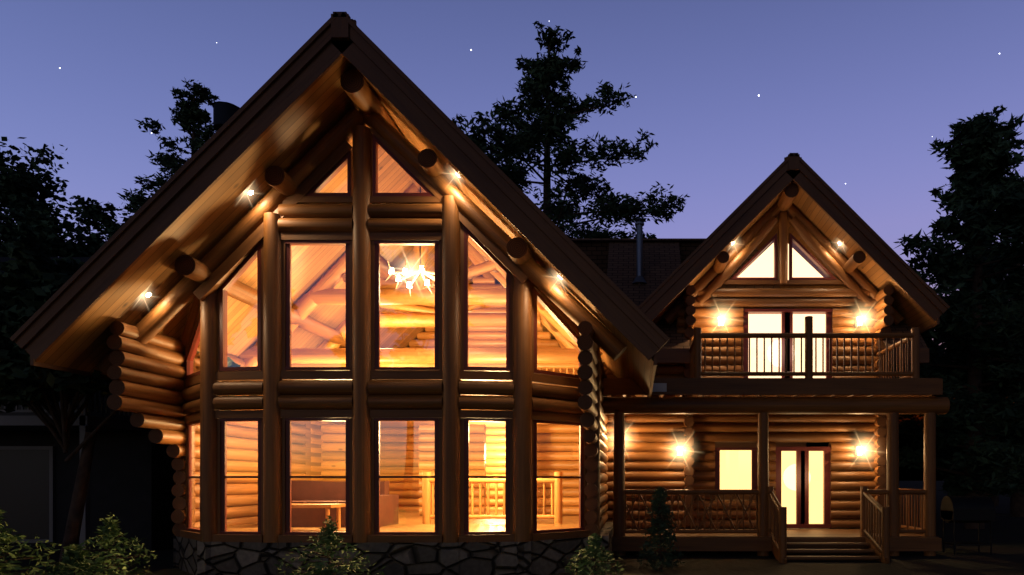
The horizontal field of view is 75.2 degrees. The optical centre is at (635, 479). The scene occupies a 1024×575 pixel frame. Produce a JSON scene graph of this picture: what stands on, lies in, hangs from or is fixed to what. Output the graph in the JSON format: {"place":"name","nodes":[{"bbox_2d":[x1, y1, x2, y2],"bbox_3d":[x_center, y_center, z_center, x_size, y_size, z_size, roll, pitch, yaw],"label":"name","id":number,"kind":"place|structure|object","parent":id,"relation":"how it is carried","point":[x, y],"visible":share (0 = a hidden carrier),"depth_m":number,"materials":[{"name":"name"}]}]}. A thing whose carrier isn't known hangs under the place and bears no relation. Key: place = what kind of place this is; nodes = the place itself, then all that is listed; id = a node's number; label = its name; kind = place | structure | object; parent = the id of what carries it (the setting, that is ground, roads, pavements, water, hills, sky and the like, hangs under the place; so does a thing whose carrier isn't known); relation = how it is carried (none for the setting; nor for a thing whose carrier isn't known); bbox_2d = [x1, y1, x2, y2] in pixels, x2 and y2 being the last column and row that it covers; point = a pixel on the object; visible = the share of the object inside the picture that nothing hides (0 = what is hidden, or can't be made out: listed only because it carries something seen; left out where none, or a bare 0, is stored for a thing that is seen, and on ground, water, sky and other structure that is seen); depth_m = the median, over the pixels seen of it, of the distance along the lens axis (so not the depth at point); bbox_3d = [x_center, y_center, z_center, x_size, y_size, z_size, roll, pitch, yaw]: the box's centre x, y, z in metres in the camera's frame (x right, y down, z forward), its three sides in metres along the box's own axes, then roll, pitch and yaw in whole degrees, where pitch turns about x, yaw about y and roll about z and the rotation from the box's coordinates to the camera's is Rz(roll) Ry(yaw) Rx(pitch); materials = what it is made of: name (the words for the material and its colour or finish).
{"place":"outdoors","nodes":[
{"label":"outdoors","id":0,"kind":"place"},
{"bbox_2d":[0,137,153,256],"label":"tree","id":1,"kind":"object","parent":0,"point":[41,222],"depth_m":26.61,"materials":[{"name":"green plant"}]},
{"bbox_2d":[0,390,175,550],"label":"neighbour house walls","id":2,"kind":"structure","parent":0,"point":[132,483],"depth_m":14.84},
{"bbox_2d":[0,399,50,538],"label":"garage door","id":3,"kind":"structure","parent":2,"relation":"in","point":[24,489],"depth_m":14.82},
{"bbox_2d":[0,257,89,271],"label":"neighbour house roof","id":4,"kind":"structure","parent":2,"relation":"on","point":[82,259],"depth_m":20.08,"materials":[{"name":"black"}]},
{"bbox_2d":[0,382,142,558],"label":"trim","id":5,"kind":"structure","parent":2,"relation":"attached to","point":[84,422],"depth_m":13.67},
{"bbox_2d":[120,77,219,210],"bbox_3d":[-23.856,-9.936,35.472,7.574,23.141,6.306,0,0,36],"label":"tall pine","id":6,"kind":"object","parent":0,"point":[193,110],"depth_m":34.39,"materials":[{"name":"green plant"}]},
{"bbox_2d":[0,481,1023,574],"bbox_3d":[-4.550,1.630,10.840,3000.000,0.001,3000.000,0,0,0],"label":"ground","id":7,"kind":"structure","parent":0,"point":[1006,557],"depth_m":13.01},
{"bbox_2d":[0,507,61,574],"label":"shrub","id":8,"kind":"object","parent":7,"relation":"on","point":[6,538],"depth_m":9.86,"materials":[{"name":"green plant"}]},
{"bbox_2d":[34,541,123,574],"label":"shrub","id":9,"kind":"object","parent":7,"relation":"on","point":[74,555],"depth_m":8.59,"materials":[{"name":"green plant"}]},
{"bbox_2d":[56,515,156,574],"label":"shrub","id":10,"kind":"object","parent":7,"relation":"on","point":[110,530],"depth_m":10.40,"materials":[{"name":"green plant"}]},
{"bbox_2d":[0,236,256,565],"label":"tree","id":11,"kind":"object","parent":7,"relation":"on","point":[34,277],"depth_m":10.87,"materials":[{"name":"green plant"}]},
{"bbox_2d":[312,562,337,574],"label":"shrub","id":12,"kind":"object","parent":7,"relation":"on","point":[320,570],"depth_m":7.41,"materials":[{"name":"green plant"}]},
{"bbox_2d":[274,515,384,574],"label":"shrub","id":13,"kind":"object","parent":7,"relation":"on","point":[330,529],"depth_m":9.39,"materials":[{"name":"green plant"}]},
{"bbox_2d":[96,77,949,562],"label":"log home logs","id":14,"kind":"object","parent":7,"relation":"on","point":[156,393],"visible":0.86,"depth_m":11.94,"materials":[{"name":"brown wood"}]},
{"bbox_2d":[107,69,893,536],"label":"log ends","id":15,"kind":"object","parent":14,"relation":"attached to","point":[353,81],"visible":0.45,"depth_m":11.65,"materials":[{"name":"brown wood"}]},
{"bbox_2d":[144,172,862,455],"bbox_3d":[-1.063,-3.300,13.050,14.112,5.440,4.038,0,0,-36],"label":"wall lamp","id":16,"kind":"object","parent":14,"relation":"attached to","point":[856,325],"depth_m":15.79,"materials":[{"name":"glass"}]},
{"bbox_2d":[385,259,434,295],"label":"chandelier antlers","id":17,"kind":"object","parent":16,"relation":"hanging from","point":[411,272],"visible":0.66,"depth_m":12.35},
{"bbox_2d":[389,265,429,287],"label":"light bulbs","id":18,"kind":"object","parent":17,"relation":"attached to","point":[406,273],"visible":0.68,"depth_m":12.04,"materials":[{"name":"white glass"}]},
{"bbox_2d":[186,133,836,534],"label":"log home window frames","id":19,"kind":"structure","parent":14,"relation":"in","point":[802,487],"depth_m":10.90,"materials":[{"name":"brown wood"}]},
{"bbox_2d":[173,522,881,574],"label":"stone foundation","id":20,"kind":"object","parent":7,"relation":"on","point":[539,557],"depth_m":10.78,"materials":[{"name":"grey stone"}]},
{"bbox_2d":[180,128,942,563],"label":"log home trim boards","id":21,"kind":"object","parent":7,"relation":"on","point":[692,388],"visible":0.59,"depth_m":10.85,"materials":[{"name":"brown wood"}]},
{"bbox_2d":[227,421,578,531],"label":"log home floors","id":22,"kind":"structure","parent":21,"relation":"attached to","point":[410,521],"depth_m":13.91,"materials":[{"name":"brown wood"}]},
{"bbox_2d":[291,504,345,528],"bbox_3d":[-6.150,0.690,12.140,1.200,0.480,0.600,0,0,0],"label":"coffee table","id":23,"kind":"object","parent":22,"relation":"on","point":[327,507],"visible":0.36,"depth_m":11.94,"materials":[{"name":"brown wood"}]},
{"bbox_2d":[291,480,398,526],"bbox_3d":[-6.250,0.470,13.340,2.400,0.920,1.000,0,0,0],"label":"sofa","id":24,"kind":"object","parent":22,"relation":"on","point":[318,491],"visible":0.44,"depth_m":13.59,"materials":[{"name":"leather"}]},
{"bbox_2d":[239,183,612,523],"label":"log home interior logs","id":25,"kind":"object","parent":22,"relation":"on","point":[407,451],"visible":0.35,"depth_m":15.70,"materials":[{"name":"brown wood"}]},
{"bbox_2d":[146,174,840,296],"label":"soffit spotlight lenses","id":26,"kind":"object","parent":21,"relation":"on","point":[250,193],"visible":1,"depth_m":10.52,"materials":[{"name":"white glass"}]},
{"bbox_2d":[333,12,927,347],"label":"log home roof shingles","id":27,"kind":"object","parent":21,"relation":"on","point":[613,260],"visible":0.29,"depth_m":18.83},
{"bbox_2d":[194,101,239,152],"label":"log home chimney caps","id":28,"kind":"object","parent":27,"relation":"on","point":[223,112],"visible":0.16,"depth_m":12.62,"materials":[{"name":"grey metal"}]},
{"bbox_2d":[10,12,949,398],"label":"roof fascia","id":29,"kind":"structure","parent":27,"relation":"attached to","point":[186,188],"depth_m":9.76,"materials":[{"name":"brown wood"}]},
{"bbox_2d":[36,56,935,396],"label":"log home soffits","id":30,"kind":"object","parent":27,"relation":"attached to","point":[286,144],"visible":0.34,"depth_m":10.71,"materials":[{"name":"brown wood"}]},
{"bbox_2d":[632,217,646,284],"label":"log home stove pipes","id":31,"kind":"object","parent":27,"relation":"on","point":[639,279],"visible":0.94,"depth_m":17.76,"materials":[{"name":"grey metal"}]},
{"bbox_2d":[652,383,666,391],"bbox_3d":[0.475,-1.960,13.771,0.350,0.180,0.013,0,0,0],"label":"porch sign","id":32,"kind":"object","parent":21,"relation":"attached to","point":[659,387],"visible":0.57,"depth_m":13.77,"materials":[{"name":"grey"}]},
{"bbox_2d":[720,450,822,523],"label":"window panes","id":33,"kind":"object","parent":21,"relation":"on","point":[735,469],"visible":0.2,"depth_m":16.39,"materials":[{"name":"yellow glass"}]},
{"bbox_2d":[738,243,825,377],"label":"wing curtains","id":34,"kind":"object","parent":21,"relation":"attached to","point":[762,265],"visible":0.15,"depth_m":16.34,"materials":[{"name":"white fabric"}]},
{"bbox_2d":[563,533,626,574],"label":"shrub","id":35,"kind":"object","parent":7,"relation":"on","point":[596,547],"depth_m":10.19,"materials":[{"name":"green plant"}]},
{"bbox_2d":[635,487,684,571],"bbox_3d":[0.444,0.887,11.815,0.915,1.544,0.920,0,0,0],"label":"conifer shrub","id":36,"kind":"object","parent":7,"relation":"on","point":[661,495],"depth_m":11.76,"materials":[{"name":"green plant"}]},
{"bbox_2d":[605,378,938,558],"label":"log home decks","id":37,"kind":"object","parent":7,"relation":"on","point":[823,533],"visible":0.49,"depth_m":13.84,"materials":[{"name":"brown wood"}]},
{"bbox_2d":[892,105,1023,528],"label":"pine","id":38,"kind":"object","parent":7,"relation":"on","point":[993,141],"depth_m":20.87,"materials":[{"name":"green plant"}]},
{"bbox_2d":[895,170,1023,520],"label":"pine","id":39,"kind":"object","parent":7,"relation":"on","point":[986,374],"depth_m":25.08,"materials":[{"name":"green plant"}]},
{"bbox_2d":[940,496,1011,554],"bbox_3d":[7.550,0.990,14.440,1.300,1.280,0.600,0,0,0],"label":"barbecue grill","id":40,"kind":"object","parent":7,"relation":"on","point":[967,509],"visible":1,"depth_m":14.19,"materials":[{"name":"black metal"}]},
{"bbox_2d":[929,167,1023,516],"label":"pine","id":41,"kind":"object","parent":7,"relation":"on","point":[1017,176],"depth_m":28.53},
{"bbox_3d":[10.632,-2.366,30.784,5.182,8.051,7.622,0,0,0],"label":"low right tree trunk and branches","id":42,"kind":"object","parent":7,"relation":"on","visible":0},
{"bbox_2d":[895,337,938,376],"bbox_3d":[11.041,-4.737,31.078,8.606,4.692,7.487,0,0,41],"label":"low tree","id":43,"kind":"object","parent":42,"relation":"on","point":[929,349],"depth_m":30.80,"materials":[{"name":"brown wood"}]},
{"bbox_2d":[0,0,1023,480],"label":"sky","id":44,"kind":"structure","parent":0,"point":[861,90],"materials":[{"name":"blue"}]},
{"bbox_2d":[452,20,689,237],"bbox_3d":[-4.832,-9.712,30.040,11.895,22.694,12.676,0,0,-36],"label":"pine","id":45,"kind":"object","parent":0,"point":[539,81],"depth_m":29.24,"materials":[{"name":"green plant"}]}
]}

